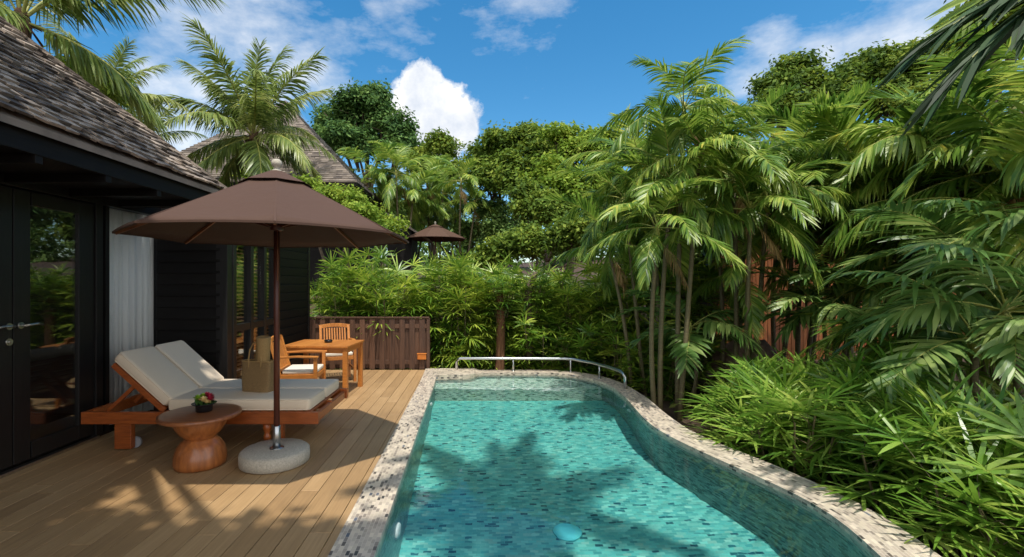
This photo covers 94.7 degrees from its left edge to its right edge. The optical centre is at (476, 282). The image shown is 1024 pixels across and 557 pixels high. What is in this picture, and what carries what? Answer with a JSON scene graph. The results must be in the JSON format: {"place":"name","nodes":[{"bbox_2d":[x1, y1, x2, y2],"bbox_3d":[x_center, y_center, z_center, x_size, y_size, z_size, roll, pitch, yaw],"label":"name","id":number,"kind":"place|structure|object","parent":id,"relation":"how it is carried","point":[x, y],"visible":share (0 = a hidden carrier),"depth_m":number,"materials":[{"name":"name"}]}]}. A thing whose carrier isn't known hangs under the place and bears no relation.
{"place":"outdoors","nodes":[
{"label":"outdoors","id":0,"kind":"place"},
{"bbox_2d":[0,370,424,556],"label":"deck","id":1,"kind":"structure","parent":0,"point":[101,496],"depth_m":3.56,"materials":[{"name":"brown wood"}]},
{"bbox_2d":[0,16,309,478],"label":"house","id":2,"kind":"structure","parent":1,"relation":"on","point":[80,156],"depth_m":4.77,"materials":[{"name":"paint"}]},
{"bbox_2d":[0,186,16,469],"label":"glass door","id":3,"kind":"structure","parent":2,"relation":"in","point":[6,341],"depth_m":3.91,"materials":[{"name":"black glass"}]},
{"bbox_2d":[12,188,93,464],"bbox_3d":[-3.904,0.370,4.393,0.128,2.340,0.835,0,0,0],"label":"glass door","id":4,"kind":"structure","parent":2,"relation":"in","point":[23,449],"depth_m":4.27,"materials":[{"name":"black glass"}]},
{"bbox_2d":[109,208,153,424],"bbox_3d":[-4.042,0.195,5.416,0.084,2.750,0.833,0,0,0],"label":"curtain","id":5,"kind":"object","parent":2,"relation":"hanging from","point":[131,292],"visible":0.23,"depth_m":5.41,"materials":[{"name":"fabric"}]},
{"bbox_2d":[233,245,273,378],"bbox_3d":[-3.126,0.400,6.575,0.132,2.010,1.310,0,0,0],"label":"window","id":6,"kind":"structure","parent":2,"relation":"in","point":[249,324],"depth_m":6.39,"materials":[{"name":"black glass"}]},
{"bbox_2d":[155,403,241,472],"bbox_3d":[-2.430,1.368,4.140,0.658,0.464,0.658,0,0,0],"label":"side table","id":7,"kind":"object","parent":1,"relation":"on","point":[201,446],"visible":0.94,"depth_m":4.00,"materials":[{"name":"brown wood"}]},
{"bbox_2d":[81,340,347,448],"bbox_3d":[-2.641,1.133,5.011,2.262,0.934,1.068,0,0,0],"label":"sun lounger","id":8,"kind":"object","parent":1,"relation":"on","point":[161,378],"visible":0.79,"depth_m":4.58,"materials":[{"name":"white fabric"}]},
{"bbox_2d":[241,342,273,392],"bbox_3d":[-2.255,0.859,4.860,0.347,0.511,0.140,0,0,12],"label":"beach bag","id":9,"kind":"object","parent":8,"relation":"on","point":[258,376],"visible":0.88,"depth_m":4.80,"materials":[{"name":"fabric"}]},
{"bbox_2d":[238,425,309,473],"bbox_3d":[-1.800,1.437,4.200,0.592,0.327,0.592,0,0,0],"label":"umbrella base","id":10,"kind":"object","parent":1,"relation":"on","point":[277,453],"visible":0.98,"depth_m":4.06,"materials":[{"name":"stone"}]},
{"bbox_2d":[112,159,408,425],"bbox_3d":[-1.785,0.177,4.200,2.229,2.566,2.229,0,0,0],"label":"patio umbrella","id":11,"kind":"object","parent":10,"relation":"in","point":[276,208],"visible":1,"depth_m":3.94,"materials":[{"name":"brown fabric"}]},
{"bbox_2d":[270,335,326,378],"bbox_3d":[-2.373,1.145,6.276,0.626,0.911,0.579,0,0,-6],"label":"armchair","id":12,"kind":"object","parent":1,"relation":"on","point":[315,370],"visible":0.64,"depth_m":6.11,"materials":[{"name":"brown wood"}]},
{"bbox_2d":[285,339,363,387],"bbox_3d":[-2.250,1.243,6.970,0.957,0.714,0.760,0,0,4],"label":"dining table","id":13,"kind":"object","parent":1,"relation":"on","point":[343,347],"visible":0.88,"depth_m":6.76,"materials":[{"name":"brown wood"}]},
{"bbox_2d":[319,323,356,381],"bbox_3d":[-2.317,1.145,7.789,0.579,0.911,0.626,0,0,-24],"label":"armchair","id":14,"kind":"object","parent":1,"relation":"on","point":[337,356],"visible":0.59,"depth_m":7.94,"materials":[{"name":"brown wood"}]},
{"bbox_2d":[310,317,429,368],"bbox_3d":[-1.994,1.115,8.720,2.252,0.970,0.090,0,0,0],"label":"fence","id":15,"kind":"object","parent":1,"relation":"on","point":[391,351],"visible":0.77,"depth_m":8.69,"materials":[{"name":"brown wood"}]},
{"bbox_2d":[4,0,1023,262],"label":"sky","id":16,"kind":"structure","parent":0,"point":[462,66],"materials":[{"name":"blue"}]},
{"bbox_2d":[376,375,873,556],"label":"water","id":17,"kind":"structure","parent":0,"point":[529,466],"depth_m":3.69,"materials":[{"name":"teal liquid"}]},
{"bbox_2d":[237,257,1019,556],"bbox_3d":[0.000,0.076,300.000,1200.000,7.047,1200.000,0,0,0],"label":"ground","id":18,"kind":"structure","parent":0,"point":[670,412],"depth_m":7.31,"materials":[{"name":"soil"}]},
{"bbox_2d":[33,10,190,116],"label":"coconut palm","id":19,"kind":"object","parent":18,"relation":"on","point":[125,71],"visible":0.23,"depth_m":13.06,"materials":[{"name":"green plant"}]},
{"bbox_2d":[0,0,229,138],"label":"coconut palm","id":20,"kind":"object","parent":18,"relation":"on","point":[83,58],"visible":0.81,"depth_m":9.56,"materials":[{"name":"green plant"}]},
{"bbox_2d":[125,102,207,145],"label":"coconut palm","id":21,"kind":"object","parent":18,"relation":"on","point":[170,135],"visible":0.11,"depth_m":15.77,"materials":[{"name":"green plant"}]},
{"bbox_2d":[130,11,335,189],"bbox_3d":[-7.040,-2.919,14.336,5.597,8.551,5.613,0,0,0],"label":"coconut palm","id":22,"kind":"object","parent":18,"relation":"on","point":[256,112],"visible":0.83,"depth_m":13.84,"materials":[{"name":"green plant"}]},
{"bbox_2d":[179,100,395,293],"bbox_3d":[-8.300,-3.725,20.386,8.398,8.350,8.369,0,0,0],"label":"villa","id":23,"kind":"object","parent":18,"relation":"on","point":[332,172],"visible":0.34,"depth_m":17.12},
{"bbox_2d":[310,248,374,369],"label":"lady palm","id":24,"kind":"object","parent":18,"relation":"on","point":[332,301],"visible":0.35,"depth_m":9.43,"materials":[{"name":"green plant"}]},
{"bbox_2d":[290,171,410,288],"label":"broadleaf tree","id":25,"kind":"object","parent":18,"relation":"on","point":[363,206],"visible":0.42,"depth_m":11.87,"materials":[{"name":"green plant"}]},
{"bbox_2d":[310,245,405,318],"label":"lady palm","id":26,"kind":"object","parent":18,"relation":"on","point":[381,267],"visible":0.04,"depth_m":10.39,"materials":[{"name":"green plant"}]},
{"bbox_2d":[321,272,402,369],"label":"lady palm","id":27,"kind":"object","parent":18,"relation":"on","point":[372,307],"visible":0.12,"depth_m":9.44,"materials":[{"name":"green plant"}]},
{"bbox_2d":[307,77,431,186],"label":"broadleaf tree","id":28,"kind":"object","parent":18,"relation":"on","point":[361,116],"visible":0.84,"depth_m":26.96,"materials":[{"name":"green plant"}]},
{"bbox_2d":[328,142,427,286],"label":"feather palm","id":29,"kind":"object","parent":18,"relation":"on","point":[381,176],"visible":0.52,"depth_m":19.63,"materials":[{"name":"green plant"}]},
{"bbox_2d":[341,247,435,369],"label":"lady palm","id":30,"kind":"object","parent":18,"relation":"on","point":[397,287],"visible":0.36,"depth_m":9.31,"materials":[{"name":"green plant"}]},
{"bbox_2d":[360,140,452,286],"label":"feather palm","id":31,"kind":"object","parent":18,"relation":"on","point":[412,185],"visible":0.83,"depth_m":19.46,"materials":[{"name":"green plant"}]},
{"bbox_2d":[383,212,433,284],"bbox_3d":[-2.900,-1.283,20.500,1.908,3.367,2.400,0,0,0],"label":"terrace shelter","id":32,"kind":"object","parent":18,"relation":"on","point":[409,251],"visible":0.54,"depth_m":19.50,"materials":[{"name":"brown wood"}]},
{"bbox_2d":[383,179,455,260],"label":"feather palm","id":33,"kind":"object","parent":18,"relation":"on","point":[423,224],"visible":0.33,"depth_m":21.85,"materials":[{"name":"green plant"}]},
{"bbox_2d":[401,126,464,259],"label":"broadleaf tree","id":34,"kind":"object","parent":18,"relation":"on","point":[439,143],"visible":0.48,"depth_m":25.58,"materials":[{"name":"green plant"}]},
{"bbox_2d":[391,248,477,369],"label":"lady palm","id":35,"kind":"object","parent":18,"relation":"on","point":[441,303],"visible":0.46,"depth_m":9.40,"materials":[{"name":"green plant"}]},
{"bbox_2d":[397,154,472,273],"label":"feather palm","id":36,"kind":"object","parent":18,"relation":"on","point":[447,209],"visible":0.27,"depth_m":22.78,"materials":[{"name":"green plant"}]},
{"bbox_2d":[408,222,465,267],"bbox_3d":[-1.719,-1.194,19.500,2.452,2.694,2.452,0,0,-10],"label":"patio umbrella","id":37,"kind":"object","parent":18,"relation":"on","point":[435,232],"visible":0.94,"depth_m":19.13,"materials":[{"name":"fabric"}]},
{"bbox_2d":[405,246,471,360],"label":"lady palm","id":38,"kind":"object","parent":18,"relation":"on","point":[426,278],"visible":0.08,"depth_m":10.06,"materials":[{"name":"green plant"}]},
{"bbox_2d":[402,169,487,284],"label":"feather palm","id":39,"kind":"object","parent":18,"relation":"on","point":[450,195],"visible":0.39,"depth_m":22.46,"materials":[{"name":"green plant"}]},
{"bbox_2d":[420,157,502,277],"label":"feather palm","id":40,"kind":"object","parent":18,"relation":"on","point":[470,187],"visible":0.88,"depth_m":20.44,"materials":[{"name":"green plant"}]},
{"bbox_2d":[416,255,509,369],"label":"lady palm","id":41,"kind":"object","parent":18,"relation":"on","point":[473,281],"visible":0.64,"depth_m":9.27,"materials":[{"name":"green plant"}]},
{"bbox_2d":[398,188,530,260],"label":"broadleaf tree","id":42,"kind":"object","parent":18,"relation":"on","point":[494,225],"visible":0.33,"depth_m":21.34,"materials":[{"name":"green plant"}]},
{"bbox_2d":[438,245,527,369],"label":"lady palm","id":43,"kind":"object","parent":18,"relation":"on","point":[511,315],"visible":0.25,"depth_m":9.55,"materials":[{"name":"green plant"}]},
{"bbox_2d":[472,263,526,369],"bbox_3d":[0.419,0.823,9.209,0.900,2.420,1.106,0,0,-40],"label":"tree fern","id":44,"kind":"object","parent":18,"relation":"on","point":[501,306],"visible":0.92,"depth_m":9.12,"materials":[{"name":"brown plant"}]},
{"bbox_2d":[377,195,621,270],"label":"woodland","id":45,"kind":"object","parent":18,"relation":"on","point":[445,245],"visible":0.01,"depth_m":44.51,"materials":[{"name":"green plant"}]},
{"bbox_2d":[459,118,555,272],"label":"broadleaf tree","id":46,"kind":"object","parent":18,"relation":"on","point":[503,154],"visible":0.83,"depth_m":21.06,"materials":[{"name":"green plant"}]},
{"bbox_2d":[468,284,562,369],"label":"lady palm","id":47,"kind":"object","parent":18,"relation":"on","point":[490,322],"visible":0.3,"depth_m":9.36,"materials":[{"name":"green plant"}]},
{"bbox_2d":[512,262,555,369],"bbox_3d":[1.161,0.791,9.386,0.937,2.423,0.838,0,0,-26],"label":"pale trunk","id":48,"kind":"object","parent":18,"relation":"on","point":[528,288],"visible":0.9,"depth_m":9.26,"materials":[{"name":"green plant"}]},
{"bbox_2d":[504,279,570,369],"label":"lady palm","id":49,"kind":"object","parent":18,"relation":"on","point":[546,321],"visible":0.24,"depth_m":9.48,"materials":[{"name":"green plant"}]},
{"bbox_2d":[500,176,580,274],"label":"broadleaf tree","id":50,"kind":"object","parent":18,"relation":"on","point":[528,202],"visible":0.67,"depth_m":17.24,"materials":[{"name":"green plant"}]},
{"bbox_2d":[505,304,576,369],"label":"lady palm","id":51,"kind":"object","parent":18,"relation":"on","point":[526,350],"visible":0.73,"depth_m":9.08,"materials":[{"name":"green plant"}]},
{"bbox_2d":[455,213,635,293],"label":"broadleaf tree","id":52,"kind":"object","parent":18,"relation":"on","point":[533,240],"visible":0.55,"depth_m":14.62,"materials":[{"name":"green plant"}]},
{"bbox_2d":[522,266,595,369],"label":"lady palm","id":53,"kind":"object","parent":18,"relation":"on","point":[548,309],"visible":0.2,"depth_m":9.56,"materials":[{"name":"green plant"}]},
{"bbox_2d":[544,317,605,374],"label":"lady palm","id":54,"kind":"object","parent":18,"relation":"on","point":[586,329],"visible":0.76,"depth_m":8.71,"materials":[{"name":"green plant"}]},
{"bbox_2d":[544,258,625,372],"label":"lady palm","id":55,"kind":"object","parent":18,"relation":"on","point":[566,291],"visible":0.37,"depth_m":9.35,"materials":[{"name":"green plant"}]},
{"bbox_2d":[515,120,665,282],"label":"broadleaf tree","id":56,"kind":"object","parent":18,"relation":"on","point":[563,138],"visible":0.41,"depth_m":18.92,"materials":[{"name":"green plant"}]},
{"bbox_2d":[556,282,648,371],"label":"lady palm","id":57,"kind":"object","parent":18,"relation":"on","point":[597,302],"visible":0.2,"depth_m":9.43,"materials":[{"name":"green plant"}]},
{"bbox_2d":[537,111,688,392],"bbox_3d":[2.638,-0.348,8.347,2.580,4.804,3.168,0,0,41],"label":"areca palm","id":58,"kind":"object","parent":18,"relation":"on","point":[610,273],"visible":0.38,"depth_m":8.11,"materials":[{"name":"green plant"}]},
{"bbox_2d":[556,105,679,356],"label":"garden palm","id":59,"kind":"object","parent":18,"relation":"on","point":[594,157],"visible":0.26,"depth_m":9.24,"materials":[{"name":"green plant"}]},
{"bbox_2d":[560,165,675,366],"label":"garden palm","id":60,"kind":"object","parent":18,"relation":"on","point":[601,211],"visible":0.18,"depth_m":9.53,"materials":[{"name":"green plant"}]},
{"bbox_2d":[588,308,648,391],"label":"lady palm","id":61,"kind":"object","parent":18,"relation":"on","point":[616,336],"visible":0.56,"depth_m":8.52,"materials":[{"name":"green plant"}]},
{"bbox_2d":[566,211,674,372],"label":"lady palm","id":62,"kind":"object","parent":18,"relation":"on","point":[594,269],"visible":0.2,"depth_m":9.12,"materials":[{"name":"green plant"}]},
{"bbox_2d":[328,368,940,556],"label":"pool coping","id":63,"kind":"object","parent":18,"relation":"on","point":[362,532],"visible":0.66,"depth_m":3.79,"materials":[{"name":"stone"}]},
{"bbox_2d":[455,357,626,388],"bbox_3d":[1.155,1.470,8.199,3.003,0.260,0.956,0,0,28],"label":"pool railing","id":64,"kind":"object","parent":63,"relation":"on","point":[599,365],"visible":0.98,"depth_m":8.46,"materials":[{"name":"metal"}]},
{"bbox_2d":[617,315,703,400],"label":"lady palm","id":65,"kind":"object","parent":18,"relation":"on","point":[666,360],"visible":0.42,"depth_m":7.73,"materials":[{"name":"green plant"}]},
{"bbox_2d":[595,231,730,381],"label":"lady palm","id":66,"kind":"object","parent":18,"relation":"on","point":[672,284],"visible":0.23,"depth_m":8.50,"materials":[{"name":"green plant"}]},
{"bbox_2d":[326,325,1023,556],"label":"ground cover","id":67,"kind":"object","parent":18,"relation":"on","point":[789,468],"visible":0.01,"depth_m":6.42,"materials":[{"name":"green plant"}]},
{"bbox_2d":[639,304,730,394],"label":"lady palm","id":68,"kind":"object","parent":18,"relation":"on","point":[670,322],"visible":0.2,"depth_m":7.97,"materials":[{"name":"green plant"}]},
{"bbox_2d":[614,286,765,409],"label":"short palm","id":69,"kind":"object","parent":18,"relation":"on","point":[709,328],"visible":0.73,"depth_m":6.66,"materials":[{"name":"green plant"}]},
{"bbox_2d":[628,232,755,382],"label":"lady palm","id":70,"kind":"object","parent":18,"relation":"on","point":[726,293],"visible":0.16,"depth_m":8.64,"materials":[{"name":"green plant"}]},
{"bbox_2d":[580,35,804,420],"bbox_3d":[2.928,-0.564,6.638,3.086,5.331,2.766,0,0,0],"label":"areca palm","id":71,"kind":"object","parent":18,"relation":"on","point":[676,125],"visible":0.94,"depth_m":6.43,"materials":[{"name":"green plant"}]},
{"bbox_2d":[637,150,804,382],"bbox_3d":[3.776,0.017,7.838,2.472,4.082,2.080,0,0,0],"label":"garden palm","id":72,"kind":"object","parent":18,"relation":"on","point":[722,342],"visible":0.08,"depth_m":7.79,"materials":[{"name":"green plant"}]},
{"bbox_2d":[678,349,802,455],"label":"lady palm","id":73,"kind":"object","parent":18,"relation":"on","point":[755,361],"visible":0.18,"depth_m":5.55,"materials":[{"name":"green plant"}]},
{"bbox_2d":[711,334,779,382],"bbox_3d":[4.593,1.443,8.012,1.107,1.213,0.834,0,0,0],"label":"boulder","id":74,"kind":"object","parent":18,"relation":"on","point":[765,346],"visible":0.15,"depth_m":7.76,"materials":[{"name":"stone"}]},
{"bbox_2d":[676,358,824,475],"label":"lady palm","id":75,"kind":"object","parent":18,"relation":"on","point":[699,415],"visible":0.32,"depth_m":5.15,"materials":[{"name":"green plant"}]},
{"bbox_2d":[643,118,868,378],"bbox_3d":[3.943,-0.130,6.712,3.138,4.297,2.983,0,0,0],"label":"areca palm","id":76,"kind":"object","parent":18,"relation":"on","point":[788,192],"visible":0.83,"depth_m":6.29,"materials":[{"name":"green plant"}]},
{"bbox_2d":[683,229,838,356],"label":"garden palm","id":77,"kind":"object","parent":18,"relation":"on","point":[736,275],"visible":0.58,"depth_m":6.61,"materials":[{"name":"green plant"}]},
{"bbox_2d":[704,83,818,325],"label":"garden palm","id":78,"kind":"object","parent":18,"relation":"on","point":[779,93],"visible":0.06,"depth_m":7.92,"materials":[{"name":"green plant"}]},
{"bbox_2d":[696,361,880,458],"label":"lady palm","id":79,"kind":"object","parent":18,"relation":"on","point":[786,390],"visible":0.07,"depth_m":4.86,"materials":[{"name":"green plant"}]},
{"bbox_2d":[742,45,840,223],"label":"broadleaf tree","id":80,"kind":"object","parent":18,"relation":"on","point":[804,70],"visible":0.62,"depth_m":14.96,"materials":[{"name":"green plant"}]},
{"bbox_2d":[694,365,893,502],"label":"lady palm","id":81,"kind":"object","parent":18,"relation":"on","point":[793,407],"visible":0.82,"depth_m":4.35,"materials":[{"name":"green plant"}]},
{"bbox_2d":[705,77,883,368],"bbox_3d":[5.239,-0.489,7.686,3.428,5.068,3.176,0,0,0],"label":"areca palm","id":82,"kind":"object","parent":18,"relation":"on","point":[798,126],"visible":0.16,"depth_m":7.14,"materials":[{"name":"green plant"}]},
{"bbox_2d":[666,231,963,364],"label":"fence","id":83,"kind":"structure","parent":18,"relation":"on","point":[766,325],"depth_m":10.29,"materials":[{"name":"brown wood"}]},
{"bbox_2d":[751,225,885,371],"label":"garden palm","id":84,"kind":"object","parent":18,"relation":"on","point":[779,283],"visible":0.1,"depth_m":7.58,"materials":[{"name":"green plant"}]},
{"bbox_2d":[770,139,875,361],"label":"areca palm","id":85,"kind":"object","parent":18,"relation":"on","point":[773,279],"visible":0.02,"depth_m":7.72,"materials":[{"name":"green plant"}]},
{"bbox_2d":[779,358,926,485],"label":"lady palm","id":86,"kind":"object","parent":18,"relation":"on","point":[828,439],"visible":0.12,"depth_m":4.50,"materials":[{"name":"green plant"}]},
{"bbox_2d":[725,255,985,375],"bbox_3d":[5.035,0.845,6.458,2.807,2.511,2.654,0,0,0],"label":"short palm","id":87,"kind":"object","parent":18,"relation":"on","point":[807,295],"visible":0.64,"depth_m":6.24,"materials":[{"name":"green plant"}]},
{"bbox_2d":[790,37,924,124],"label":"broadleaf tree","id":88,"kind":"object","parent":18,"relation":"on","point":[849,72],"visible":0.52,"depth_m":13.89,"materials":[{"name":"green plant"}]},
{"bbox_2d":[764,84,984,347],"bbox_3d":[6.125,-0.461,7.193,3.333,4.942,3.192,0,0,0],"label":"areca palm","id":89,"kind":"object","parent":18,"relation":"on","point":[850,117],"visible":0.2,"depth_m":6.71,"materials":[{"name":"green plant"}]},
{"bbox_2d":[793,334,995,482],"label":"lady palm","id":90,"kind":"object","parent":18,"relation":"on","point":[863,377],"visible":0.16,"depth_m":4.36,"materials":[{"name":"green plant"}]},
{"bbox_2d":[793,273,1006,397],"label":"short palm","id":91,"kind":"object","parent":18,"relation":"on","point":[830,339],"visible":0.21,"depth_m":5.72,"materials":[{"name":"green plant"}]},
{"bbox_2d":[813,210,988,349],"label":"short palm","id":92,"kind":"object","parent":18,"relation":"on","point":[883,285],"visible":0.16,"depth_m":6.23,"materials":[{"name":"green plant"}]},
{"bbox_2d":[810,324,996,405],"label":"lady palm","id":93,"kind":"object","parent":18,"relation":"on","point":[871,356],"visible":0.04,"depth_m":4.94,"materials":[{"name":"green plant"}]},
{"bbox_2d":[818,102,1006,261],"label":"garden palm","id":94,"kind":"object","parent":18,"relation":"on","point":[857,194],"visible":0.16,"depth_m":6.42,"materials":[{"name":"green plant"}]},
{"bbox_2d":[803,39,1023,393],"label":"areca palm","id":95,"kind":"object","parent":18,"relation":"on","point":[915,135],"visible":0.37,"depth_m":5.82,"materials":[{"name":"green plant"}]},
{"bbox_2d":[808,360,1023,553],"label":"lady palm","id":96,"kind":"object","parent":18,"relation":"on","point":[871,451],"visible":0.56,"depth_m":3.47,"materials":[{"name":"green plant"}]},
{"bbox_2d":[874,30,961,123],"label":"tree","id":97,"kind":"object","parent":18,"relation":"on","point":[905,49],"visible":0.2,"depth_m":13.15,"materials":[{"name":"green plant"}]},
{"bbox_2d":[820,197,1023,406],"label":"short palm","id":98,"kind":"object","parent":18,"relation":"on","point":[931,221],"visible":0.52,"depth_m":4.72,"materials":[{"name":"green plant"}]},
{"bbox_2d":[823,18,1023,389],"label":"areca palm","id":99,"kind":"object","parent":18,"relation":"on","point":[1013,167],"visible":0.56,"depth_m":5.24,"materials":[{"name":"green plant"}]},
{"bbox_2d":[825,242,1023,408],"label":"short palm","id":100,"kind":"object","parent":18,"relation":"on","point":[1007,328],"visible":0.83,"depth_m":4.15,"materials":[{"name":"green plant"}]},
{"bbox_2d":[832,363,1023,555],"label":"lady palm","id":101,"kind":"object","parent":18,"relation":"on","point":[921,393],"visible":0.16,"depth_m":3.64,"materials":[{"name":"green plant"}]},
{"bbox_2d":[843,396,1023,556],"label":"lady palm","id":102,"kind":"object","parent":18,"relation":"on","point":[918,531],"visible":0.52,"depth_m":3.15,"materials":[{"name":"green plant"}]},
{"bbox_2d":[844,183,1023,405],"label":"garden palm","id":103,"kind":"object","parent":18,"relation":"on","point":[1015,195],"visible":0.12,"depth_m":5.21,"materials":[{"name":"green plant"}]},
{"bbox_2d":[875,0,1023,139],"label":"leaning palm","id":104,"kind":"object","parent":18,"relation":"on","point":[970,60],"visible":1,"depth_m":2.90,"materials":[{"name":"green plant"}]},
{"bbox_2d":[880,394,1023,552],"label":"lady palm","id":105,"kind":"object","parent":18,"relation":"on","point":[991,461],"visible":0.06,"depth_m":3.18,"materials":[{"name":"green plant"}]},
{"bbox_2d":[885,383,1023,556],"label":"lady palm","id":106,"kind":"object","parent":18,"relation":"on","point":[981,467],"visible":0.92,"depth_m":2.90,"materials":[{"name":"green plant"}]},
{"bbox_2d":[885,369,1023,496],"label":"lady palm","id":107,"kind":"object","parent":18,"relation":"on","point":[982,395],"visible":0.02,"depth_m":3.77,"materials":[{"name":"green plant"}]},
{"bbox_2d":[912,0,1023,113],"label":"tree","id":108,"kind":"object","parent":18,"relation":"on","point":[1004,17],"visible":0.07,"depth_m":9.97,"materials":[{"name":"green plant"}]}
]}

